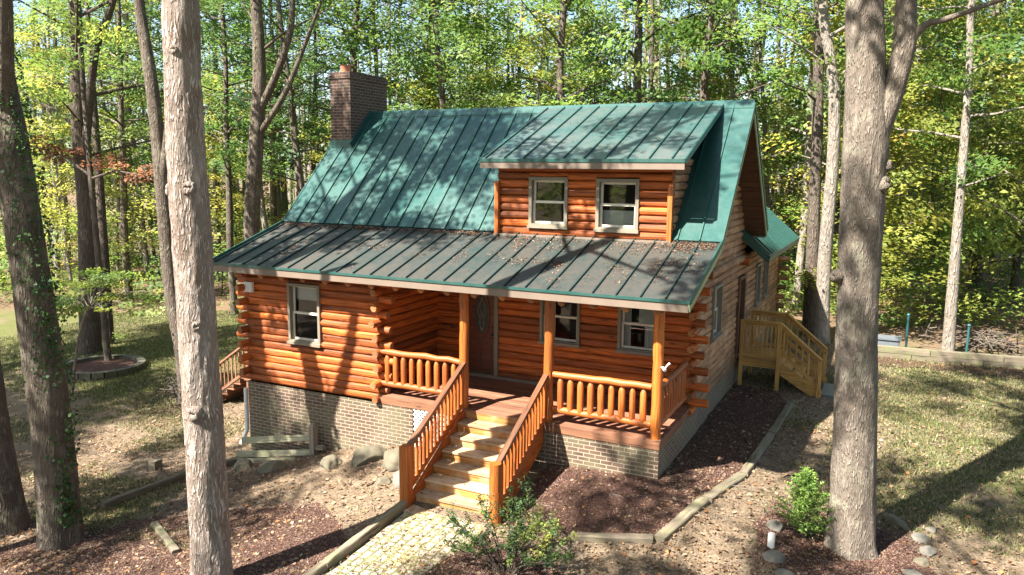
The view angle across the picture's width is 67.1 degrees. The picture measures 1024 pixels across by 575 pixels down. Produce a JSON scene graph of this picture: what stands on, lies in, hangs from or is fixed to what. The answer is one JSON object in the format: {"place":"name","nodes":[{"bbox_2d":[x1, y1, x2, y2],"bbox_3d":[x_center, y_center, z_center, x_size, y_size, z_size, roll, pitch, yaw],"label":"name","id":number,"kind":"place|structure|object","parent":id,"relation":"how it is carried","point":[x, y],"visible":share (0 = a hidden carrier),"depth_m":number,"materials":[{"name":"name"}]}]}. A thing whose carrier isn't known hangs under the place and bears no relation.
{"place":"outdoors","nodes":[
{"label":"outdoors","id":0,"kind":"place"},
{"bbox_2d":[325,512,484,574],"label":"paver path","id":1,"kind":"structure","parent":0,"point":[411,528],"depth_m":12.54,"materials":[{"name":"stone"}]},
{"bbox_2d":[0,179,1023,574],"bbox_3d":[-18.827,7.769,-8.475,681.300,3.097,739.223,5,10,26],"label":"ground","id":2,"kind":"structure","parent":0,"point":[312,471],"depth_m":15.86,"materials":[{"name":"soil"}]},
{"bbox_2d":[0,359,32,538],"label":"grey tree","id":3,"kind":"object","parent":2,"relation":"on","point":[15,518],"visible":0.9,"depth_m":14.52,"materials":[{"name":"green plant"}]},
{"bbox_2d":[0,0,86,551],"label":"ivy tree","id":4,"kind":"object","parent":2,"relation":"on","point":[59,521],"visible":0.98,"depth_m":13.22,"materials":[{"name":"green plant"}]},
{"bbox_2d":[14,0,103,289],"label":"forest tree","id":5,"kind":"object","parent":2,"relation":"on","point":[57,263],"visible":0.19,"depth_m":43.53,"materials":[{"name":"green plant"}]},
{"bbox_2d":[0,23,135,304],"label":"forest tree","id":6,"kind":"object","parent":2,"relation":"on","point":[61,217],"visible":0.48,"depth_m":37.57,"materials":[{"name":"green plant"}]},
{"bbox_2d":[14,0,163,206],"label":"forest tree","id":7,"kind":"object","parent":2,"relation":"on","point":[66,40],"visible":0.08,"depth_m":50.42,"materials":[{"name":"green plant"}]},
{"bbox_2d":[65,354,145,381],"bbox_3d":[-14.397,2.855,27.126,2.821,0.380,2.821,5,10,26],"label":"ring planter","id":8,"kind":"object","parent":2,"relation":"on","point":[91,368],"visible":0.59,"depth_m":27.00,"materials":[{"name":"stone"}]},
{"bbox_2d":[55,267,164,393],"bbox_3d":[-12.552,1.354,24.128,4.499,4.154,4.007,5,10,26],"label":"sapling","id":9,"kind":"object","parent":2,"relation":"on","point":[92,281],"visible":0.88,"depth_m":23.52,"materials":[{"name":"green plant"}]},
{"bbox_2d":[64,35,156,271],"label":"forest tree","id":10,"kind":"object","parent":2,"relation":"on","point":[129,205],"visible":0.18,"depth_m":49.14,"materials":[{"name":"green plant"}]},
{"bbox_2d":[18,0,205,291],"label":"forest tree","id":11,"kind":"object","parent":2,"relation":"on","point":[128,101],"visible":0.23,"depth_m":42.70,"materials":[{"name":"green plant"}]},
{"bbox_2d":[16,0,213,354],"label":"twin trunk tree","id":12,"kind":"object","parent":2,"relation":"on","point":[90,342],"visible":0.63,"depth_m":28.63,"materials":[{"name":"green plant"}]},
{"bbox_2d":[13,0,220,360],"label":"rust leaved tree","id":13,"kind":"object","parent":2,"relation":"on","point":[90,166],"visible":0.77,"depth_m":26.95,"materials":[{"name":"green plant"}]},
{"bbox_2d":[28,0,208,298],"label":"forest tree","id":14,"kind":"object","parent":2,"relation":"on","point":[121,118],"visible":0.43,"depth_m":40.26,"materials":[{"name":"green plant"}]},
{"bbox_2d":[100,470,185,509],"bbox_3d":[-7.681,4.269,16.293,0.167,0.252,1.934,6,10,33],"label":"landscape timber","id":15,"kind":"object","parent":2,"relation":"on","point":[131,494],"visible":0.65,"depth_m":16.13,"materials":[{"name":"wood"}]},
{"bbox_2d":[84,0,211,158],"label":"forest tree","id":16,"kind":"object","parent":2,"relation":"on","point":[130,151],"visible":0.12,"depth_m":46.48,"materials":[{"name":"green plant"}]},
{"bbox_2d":[133,0,181,407],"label":"curved tree","id":17,"kind":"object","parent":2,"relation":"on","point":[157,128],"visible":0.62,"depth_m":22.62,"materials":[{"name":"grey plant"}]},
{"bbox_2d":[86,0,235,200],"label":"forest tree","id":18,"kind":"object","parent":2,"relation":"on","point":[100,110],"visible":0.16,"depth_m":44.07,"materials":[{"name":"green plant"}]},
{"bbox_2d":[150,521,179,554],"bbox_3d":[-6.145,4.459,13.690,0.166,0.259,1.565,-6,11,-37],"label":"landscape timber","id":19,"kind":"object","parent":2,"relation":"on","point":[171,545],"visible":0.83,"depth_m":13.58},
{"bbox_2d":[0,502,346,574],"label":"mulch bed","id":20,"kind":"object","parent":2,"relation":"on","point":[276,551],"visible":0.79,"depth_m":13.22,"materials":[{"name":"wood"}]},
{"bbox_2d":[161,0,233,574],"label":"pale tree","id":21,"kind":"object","parent":20,"relation":"on","point":[186,191],"visible":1,"depth_m":10.94,"materials":[{"name":"grey plant"}]},
{"bbox_2d":[128,375,225,413],"bbox_3d":[-10.113,3.143,23.671,3.186,1.264,2.478,5,10,26],"label":"brush pile","id":22,"kind":"object","parent":2,"relation":"on","point":[174,388],"visible":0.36,"depth_m":23.54,"materials":[{"name":"brown plant"}]},
{"bbox_2d":[110,0,251,164],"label":"forest tree","id":23,"kind":"object","parent":2,"relation":"on","point":[204,48],"visible":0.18,"depth_m":41.51,"materials":[{"name":"green plant"}]},
{"bbox_2d":[134,70,281,295],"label":"forest tree","id":24,"kind":"object","parent":2,"relation":"on","point":[216,175],"visible":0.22,"depth_m":40.11,"materials":[{"name":"green plant"}]},
{"bbox_2d":[140,0,310,314],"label":"forest tree","id":25,"kind":"object","parent":2,"relation":"on","point":[227,142],"visible":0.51,"depth_m":35.39,"materials":[{"name":"green plant"}]},
{"bbox_2d":[219,348,250,399],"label":"back deck","id":26,"kind":"structure","parent":2,"relation":"on","point":[238,387],"depth_m":23.11,"materials":[{"name":"brown wood"}]},
{"bbox_2d":[212,76,294,231],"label":"forest tree","id":27,"kind":"object","parent":2,"relation":"on","point":[265,184],"visible":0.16,"depth_m":51.11,"materials":[{"name":"green plant"}]},
{"bbox_2d":[203,2,327,222],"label":"forest tree","id":28,"kind":"object","parent":2,"relation":"on","point":[282,128],"visible":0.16,"depth_m":47.96,"materials":[{"name":"green plant"}]},
{"bbox_2d":[201,0,334,224],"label":"forest tree","id":29,"kind":"object","parent":2,"relation":"on","point":[273,204],"visible":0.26,"depth_m":44.93,"materials":[{"name":"green plant"}]},
{"bbox_2d":[202,0,336,230],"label":"forest tree","id":30,"kind":"object","parent":2,"relation":"on","point":[263,215],"visible":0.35,"depth_m":37.80,"materials":[{"name":"green plant"}]},
{"bbox_2d":[236,423,324,462],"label":"landscape timbers","id":31,"kind":"object","parent":2,"relation":"on","point":[311,437],"visible":0.84,"depth_m":17.37,"materials":[{"name":"grey wood"}]},
{"bbox_2d":[222,0,348,338],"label":"forked tree","id":32,"kind":"object","parent":2,"relation":"on","point":[262,91],"visible":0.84,"depth_m":28.28,"materials":[{"name":"grey plant"}]},
{"bbox_2d":[201,0,381,194],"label":"forest tree","id":33,"kind":"object","parent":2,"relation":"on","point":[296,151],"visible":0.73,"depth_m":33.22,"materials":[{"name":"green plant"}]},
{"bbox_2d":[266,0,349,175],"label":"forest tree","id":34,"kind":"object","parent":2,"relation":"on","point":[318,38],"visible":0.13,"depth_m":52.73,"materials":[{"name":"green plant"}]},
{"bbox_2d":[249,0,382,172],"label":"forest tree","id":35,"kind":"object","parent":2,"relation":"on","point":[319,114],"visible":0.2,"depth_m":49.46,"materials":[{"name":"green plant"}]},
{"bbox_2d":[232,0,438,182],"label":"forest tree","id":36,"kind":"object","parent":2,"relation":"on","point":[357,16],"visible":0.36,"depth_m":35.49,"materials":[{"name":"green plant"}]},
{"bbox_2d":[322,500,406,570],"bbox_3d":[-2.426,4.114,12.902,0.177,0.386,2.100,5,10,27],"label":"landscape timber","id":37,"kind":"object","parent":2,"relation":"on","point":[357,541],"visible":0.9,"depth_m":12.78,"materials":[{"name":"wood"}]},
{"bbox_2d":[317,0,413,149],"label":"forest tree","id":38,"kind":"object","parent":2,"relation":"on","point":[383,69],"visible":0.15,"depth_m":47.56,"materials":[{"name":"green plant"}]},
{"bbox_2d":[350,445,386,467],"bbox_3d":[-2.898,3.510,15.884,0.780,0.536,0.516,-6,11,-35],"label":"boulder","id":39,"kind":"object","parent":2,"relation":"on","point":[363,455],"visible":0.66,"depth_m":15.74,"materials":[{"name":"stone"}]},
{"bbox_2d":[309,0,447,120],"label":"forest tree","id":40,"kind":"object","parent":2,"relation":"on","point":[374,25],"visible":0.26,"depth_m":37.66,"materials":[{"name":"green plant"}]},
{"bbox_2d":[384,66,474,109],"bbox_3d":[-3.719,-4.127,35.665,7.495,11.583,7.016,-5,8,-39],"label":"forest tree","id":41,"kind":"object","parent":2,"relation":"on","point":[428,100],"visible":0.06,"depth_m":34.85,"materials":[{"name":"green plant"}]},
{"bbox_2d":[361,0,498,109],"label":"forest tree","id":42,"kind":"object","parent":2,"relation":"on","point":[415,25],"visible":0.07,"depth_m":53.34,"materials":[{"name":"green plant"}]},
{"bbox_2d":[375,0,498,109],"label":"forest tree","id":43,"kind":"object","parent":2,"relation":"on","point":[429,21],"visible":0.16,"depth_m":37.40,"materials":[{"name":"green plant"}]},
{"bbox_2d":[369,0,504,108],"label":"forest tree","id":44,"kind":"object","parent":2,"relation":"on","point":[437,10],"visible":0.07,"depth_m":44.37,"materials":[{"name":"green plant"}]},
{"bbox_2d":[364,0,537,110],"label":"forest tree","id":45,"kind":"object","parent":2,"relation":"on","point":[435,25],"visible":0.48,"depth_m":31.46,"materials":[{"name":"green plant"}]},
{"bbox_2d":[0,385,935,574],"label":"mulch chips","id":46,"kind":"object","parent":2,"relation":"on","point":[883,563],"visible":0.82,"depth_m":13.09,"materials":[{"name":"wood"}]},
{"bbox_2d":[407,0,554,107],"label":"forest tree","id":47,"kind":"object","parent":2,"relation":"on","point":[461,22],"visible":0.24,"depth_m":34.73,"materials":[{"name":"green plant"}]},
{"bbox_2d":[439,0,529,108],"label":"forest tree","id":48,"kind":"object","parent":2,"relation":"on","point":[485,58],"visible":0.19,"depth_m":44.47,"materials":[{"name":"green plant"}]},
{"bbox_2d":[422,535,562,574],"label":"mulch bed","id":49,"kind":"object","parent":2,"relation":"on","point":[488,570],"visible":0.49,"depth_m":11.91,"materials":[{"name":"wood"}]},
{"bbox_2d":[439,473,577,574],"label":"leafy shrub","id":50,"kind":"object","parent":49,"relation":"on","point":[524,536],"visible":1,"depth_m":11.67,"materials":[{"name":"green plant"}]},
{"bbox_2d":[213,65,799,527],"bbox_3d":[1.137,-0.708,21.046,11.084,10.370,17.036,5,10,26],"label":"log cabin","id":51,"kind":"object","parent":2,"relation":"on","point":[331,345],"visible":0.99,"depth_m":16.49,"materials":[{"name":"wood"}]},
{"bbox_2d":[287,282,321,347],"bbox_3d":[-4.457,0.537,17.341,1.500,1.920,0.745,5,10,26],"label":"window","id":52,"kind":"structure","parent":51,"relation":"in","point":[303,300],"depth_m":17.28,"materials":[{"name":"paint"}]},
{"bbox_2d":[469,294,493,372],"bbox_3d":[-0.696,0.966,17.800,0.700,2.000,0.120,5,10,26],"label":"front door","id":53,"kind":"structure","parent":51,"relation":"in","point":[481,308],"depth_m":17.83,"materials":[{"name":"brown wood"}]},
{"bbox_2d":[260,108,717,291],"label":"roof leaf litter","id":54,"kind":"object","parent":51,"relation":"on","point":[683,244],"visible":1,"depth_m":15.57,"materials":[{"name":"plant"}]},
{"bbox_2d":[527,177,568,228],"bbox_3d":[0.893,-1.835,16.419,1.480,1.620,0.745,5,10,26],"label":"window","id":55,"kind":"structure","parent":51,"relation":"in","point":[548,196],"depth_m":16.43,"materials":[{"name":"paint"}]},
{"bbox_2d":[538,300,580,347],"bbox_3d":[1.178,0.600,17.119,1.540,1.760,0.745,5,10,26],"label":"window","id":56,"kind":"structure","parent":51,"relation":"in","point":[567,317],"depth_m":17.15,"materials":[{"name":"paint"}]},
{"bbox_2d":[593,176,640,233],"bbox_3d":[2.245,-1.703,15.760,1.500,1.620,0.745,5,10,26],"label":"window","id":57,"kind":"structure","parent":51,"relation":"in","point":[617,200],"depth_m":15.70,"materials":[{"name":"paint"}]},
{"bbox_2d":[615,307,653,356],"bbox_3d":[2.764,0.732,16.344,1.480,1.760,0.745,5,10,26],"label":"window","id":58,"kind":"structure","parent":51,"relation":"in","point":[635,330],"depth_m":16.27,"materials":[{"name":"paint"}]},
{"bbox_2d":[710,282,723,341],"bbox_3d":[4.527,0.533,17.261,0.245,1.210,0.940,5,10,26],"label":"window","id":59,"kind":"structure","parent":51,"relation":"in","point":[717,302],"depth_m":17.54,"materials":[{"name":"paint"}]},
{"bbox_2d":[0,62,1019,263],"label":"woods","id":60,"kind":"object","parent":2,"relation":"on","point":[293,185],"visible":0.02,"depth_m":62.98,"materials":[{"name":"green plant"}]},
{"bbox_2d":[0,304,1023,574],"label":"grass","id":61,"kind":"structure","parent":2,"relation":"on","point":[166,362],"depth_m":18.67,"materials":[{"name":"plant"}]},
{"bbox_2d":[0,162,1023,339],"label":"undergrowth","id":62,"kind":"object","parent":2,"relation":"on","point":[136,263],"visible":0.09,"depth_m":32.12,"materials":[{"name":"green plant"}]},
{"bbox_2d":[0,337,1023,574],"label":"fallen leaves","id":63,"kind":"object","parent":2,"relation":"on","point":[67,571],"depth_m":13.84,"materials":[{"name":"plant"}]},
{"bbox_2d":[1,0,1023,282],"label":"tree trunks","id":64,"kind":"object","parent":2,"relation":"on","point":[283,196],"visible":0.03,"depth_m":50.12,"materials":[{"name":"plant"}]},
{"bbox_2d":[449,0,593,106],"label":"forest tree","id":65,"kind":"object","parent":2,"relation":"on","point":[518,68],"visible":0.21,"depth_m":46.84,"materials":[{"name":"green plant"}]},
{"bbox_2d":[492,11,590,106],"bbox_3d":[0.963,-5.089,33.329,6.254,13.486,6.856,2,7,-5],"label":"forest tree","id":66,"kind":"object","parent":2,"relation":"on","point":[535,52],"visible":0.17,"depth_m":32.36,"materials":[{"name":"green plant"}]},
{"bbox_2d":[480,0,604,106],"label":"forest tree","id":67,"kind":"object","parent":2,"relation":"on","point":[541,85],"visible":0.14,"depth_m":38.80,"materials":[{"name":"green plant"}]},
{"bbox_2d":[450,0,658,107],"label":"forest tree","id":68,"kind":"object","parent":2,"relation":"on","point":[559,52],"visible":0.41,"depth_m":31.00,"materials":[{"name":"green plant"}]},
{"bbox_2d":[547,0,663,104],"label":"forest tree","id":69,"kind":"object","parent":2,"relation":"on","point":[588,56],"visible":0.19,"depth_m":36.56,"materials":[{"name":"green plant"}]},
{"bbox_2d":[570,532,652,544],"bbox_3d":[1.592,4.033,12.377,1.313,0.230,0.177,2,9,8],"label":"landscape timber","id":70,"kind":"object","parent":2,"relation":"on","point":[614,538],"visible":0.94,"depth_m":12.31,"materials":[{"name":"wood"}]},
{"bbox_2d":[502,384,784,534],"bbox_3d":[3.730,3.356,15.861,2.920,0.480,9.546,8,12,42],"label":"mulch bed","id":71,"kind":"object","parent":2,"relation":"on","point":[630,497],"visible":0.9,"depth_m":13.81,"materials":[{"name":"wood"}]},
{"bbox_2d":[577,0,722,102],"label":"forest tree","id":72,"kind":"object","parent":2,"relation":"on","point":[652,60],"visible":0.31,"depth_m":39.58,"materials":[{"name":"green plant"}]},
{"bbox_2d":[558,0,751,104],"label":"forest tree","id":73,"kind":"object","parent":2,"relation":"on","point":[637,54],"visible":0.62,"depth_m":33.48,"materials":[{"name":"green plant"}]},
{"bbox_2d":[576,0,744,102],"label":"forest tree","id":74,"kind":"object","parent":2,"relation":"on","point":[656,28],"visible":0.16,"depth_m":43.40,"materials":[{"name":"green plant"}]},
{"bbox_2d":[622,0,701,101],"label":"forest tree","id":75,"kind":"object","parent":2,"relation":"on","point":[667,72],"visible":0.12,"depth_m":47.52,"materials":[{"name":"green plant"}]},
{"bbox_2d":[653,496,709,544],"bbox_3d":[2.812,3.854,12.777,0.226,0.358,1.457,8,12,42],"label":"landscape timber","id":76,"kind":"object","parent":2,"relation":"on","point":[679,520],"visible":0.96,"depth_m":12.69,"materials":[{"name":"wood"}]},
{"bbox_2d":[593,0,812,182],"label":"forest tree","id":77,"kind":"object","parent":2,"relation":"on","point":[707,65],"visible":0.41,"depth_m":30.12,"materials":[{"name":"green plant"}]},
{"bbox_2d":[642,0,785,169],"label":"forest tree","id":78,"kind":"object","parent":2,"relation":"on","point":[718,79],"visible":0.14,"depth_m":36.59,"materials":[{"name":"green plant"}]},
{"bbox_2d":[701,472,746,503],"bbox_3d":[3.839,3.606,13.944,0.228,0.202,1.585,7,11,38],"label":"landscape timber","id":79,"kind":"object","parent":2,"relation":"on","point":[714,493],"visible":0.88,"depth_m":13.85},
{"bbox_2d":[653,0,827,151],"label":"forest tree","id":80,"kind":"object","parent":2,"relation":"on","point":[734,43],"visible":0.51,"depth_m":33.78,"materials":[{"name":"green plant"}]},
{"bbox_2d":[739,432,774,476],"bbox_3d":[4.963,3.368,15.598,0.197,0.222,2.366,6,10,30],"label":"landscape timber","id":81,"kind":"object","parent":2,"relation":"on","point":[756,455],"visible":0.98,"depth_m":15.43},
{"bbox_2d":[682,1,842,207],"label":"forest tree","id":82,"kind":"object","parent":2,"relation":"on","point":[767,187],"visible":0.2,"depth_m":38.39,"materials":[{"name":"green plant"}]},
{"bbox_2d":[737,310,826,397],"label":"side deck","id":83,"kind":"structure","parent":2,"relation":"on","point":[783,362],"depth_m":19.81,"materials":[{"name":"brown wood"}]},
{"bbox_2d":[750,43,826,227],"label":"forest tree","id":84,"kind":"object","parent":2,"relation":"on","point":[773,51],"visible":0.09,"depth_m":49.52,"materials":[{"name":"green plant"}]},
{"bbox_2d":[759,92,838,274],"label":"forest tree","id":85,"kind":"object","parent":2,"relation":"on","point":[789,191],"visible":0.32,"depth_m":42.25,"materials":[{"name":"green plant"}]},
{"bbox_2d":[712,0,921,343],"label":"white tree","id":86,"kind":"object","parent":2,"relation":"on","point":[821,326],"visible":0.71,"depth_m":24.40,"materials":[{"name":"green plant"}]},
{"bbox_2d":[729,0,930,308],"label":"forest tree","id":87,"kind":"object","parent":2,"relation":"on","point":[800,249],"visible":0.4,"depth_m":31.27,"materials":[{"name":"green plant"}]},
{"bbox_2d":[743,0,932,335],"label":"dark tree","id":88,"kind":"object","parent":2,"relation":"on","point":[816,151],"visible":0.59,"depth_m":25.82,"materials":[{"name":"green plant"}]},
{"bbox_2d":[753,513,936,574],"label":"mulch bed","id":89,"kind":"object","parent":2,"relation":"on","point":[817,541],"visible":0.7,"depth_m":12.04,"materials":[{"name":"wood"}]},
{"bbox_2d":[772,466,834,538],"bbox_3d":[4.651,3.499,12.300,0.954,1.333,1.026,5,10,26],"label":"young cedar","id":90,"kind":"object","parent":89,"relation":"on","point":[806,488],"visible":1,"depth_m":12.24,"materials":[{"name":"green plant"}]},
{"bbox_2d":[776,0,943,271],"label":"forest tree","id":91,"kind":"object","parent":2,"relation":"on","point":[837,216],"visible":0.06,"depth_m":39.93,"materials":[{"name":"green plant"}]},
{"bbox_2d":[783,0,947,166],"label":"forest tree","id":92,"kind":"object","parent":2,"relation":"on","point":[839,44],"visible":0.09,"depth_m":34.76,"materials":[{"name":"green plant"}]},
{"bbox_2d":[776,63,976,295],"bbox_3d":[12.347,-2.577,25.758,5.678,9.391,6.066,7,12,32],"label":"forest tree","id":93,"kind":"object","parent":2,"relation":"on","point":[931,125],"visible":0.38,"depth_m":24.89,"materials":[{"name":"green plant"}]},
{"bbox_2d":[760,0,1023,246],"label":"forest tree","id":94,"kind":"object","parent":2,"relation":"on","point":[922,218],"visible":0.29,"depth_m":26.40,"materials":[{"name":"green plant"}]},
{"bbox_2d":[836,48,978,289],"bbox_3d":[18.309,-5.267,36.346,6.772,11.789,7.234,-3,8,-29],"label":"forest tree","id":95,"kind":"object","parent":2,"relation":"on","point":[898,154],"visible":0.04,"depth_m":35.56,"materials":[{"name":"green plant"}]},
{"bbox_2d":[823,0,1004,560],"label":"oak tree","id":96,"kind":"object","parent":2,"relation":"on","point":[874,89],"visible":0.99,"depth_m":11.43,"materials":[{"name":"grey plant"}]},
{"bbox_2d":[824,1,1023,311],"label":"forest tree","id":97,"kind":"object","parent":2,"relation":"on","point":[924,107],"visible":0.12,"depth_m":29.35,"materials":[{"name":"green plant"}]},
{"bbox_2d":[840,0,1023,325],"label":"forest tree","id":98,"kind":"object","parent":2,"relation":"on","point":[933,188],"visible":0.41,"depth_m":26.56,"materials":[{"name":"green plant"}]},
{"bbox_2d":[878,345,1023,368],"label":"retaining wall","id":99,"kind":"structure","parent":2,"relation":"on","point":[954,357],"depth_m":22.93,"materials":[{"name":"wood"}]},
{"bbox_2d":[878,357,1023,377],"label":"mulch bed","id":100,"kind":"object","parent":2,"relation":"on","point":[1011,371],"visible":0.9,"depth_m":22.35,"materials":[{"name":"wood"}]},
{"bbox_2d":[887,7,1023,303],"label":"forest tree","id":101,"kind":"object","parent":2,"relation":"on","point":[993,132],"visible":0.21,"depth_m":30.96,"materials":[{"name":"green plant"}]},
{"bbox_2d":[888,0,1023,350],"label":"slim white tree","id":102,"kind":"object","parent":2,"relation":"on","point":[950,315],"visible":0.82,"depth_m":23.09,"materials":[{"name":"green plant"}]},
{"bbox_2d":[899,0,1023,286],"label":"forest tree","id":103,"kind":"object","parent":2,"relation":"on","point":[976,280],"visible":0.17,"depth_m":35.32,"materials":[{"name":"green plant"}]},
{"bbox_2d":[917,323,1023,355],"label":"brush pile","id":104,"kind":"object","parent":2,"relation":"on","point":[990,344],"visible":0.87,"depth_m":24.21,"materials":[{"name":"grey plant"}]},
{"bbox_2d":[935,0,1023,298],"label":"forest tree","id":105,"kind":"object","parent":2,"relation":"on","point":[1015,264],"visible":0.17,"depth_m":33.06,"materials":[{"name":"green plant"}]},
{"bbox_2d":[938,11,1023,230],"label":"forest tree","id":106,"kind":"object","parent":2,"relation":"on","point":[1012,76],"visible":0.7,"depth_m":25.68,"materials":[{"name":"green plant"}]},
{"bbox_2d":[949,45,1023,256],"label":"forest tree","id":107,"kind":"object","parent":2,"relation":"on","point":[1021,232],"visible":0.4,"depth_m":29.96,"materials":[{"name":"green plant"}]},
{"bbox_2d":[13,0,1023,186],"label":"sky","id":108,"kind":"structure","parent":0,"point":[15,8],"materials":[{"name":"white"}]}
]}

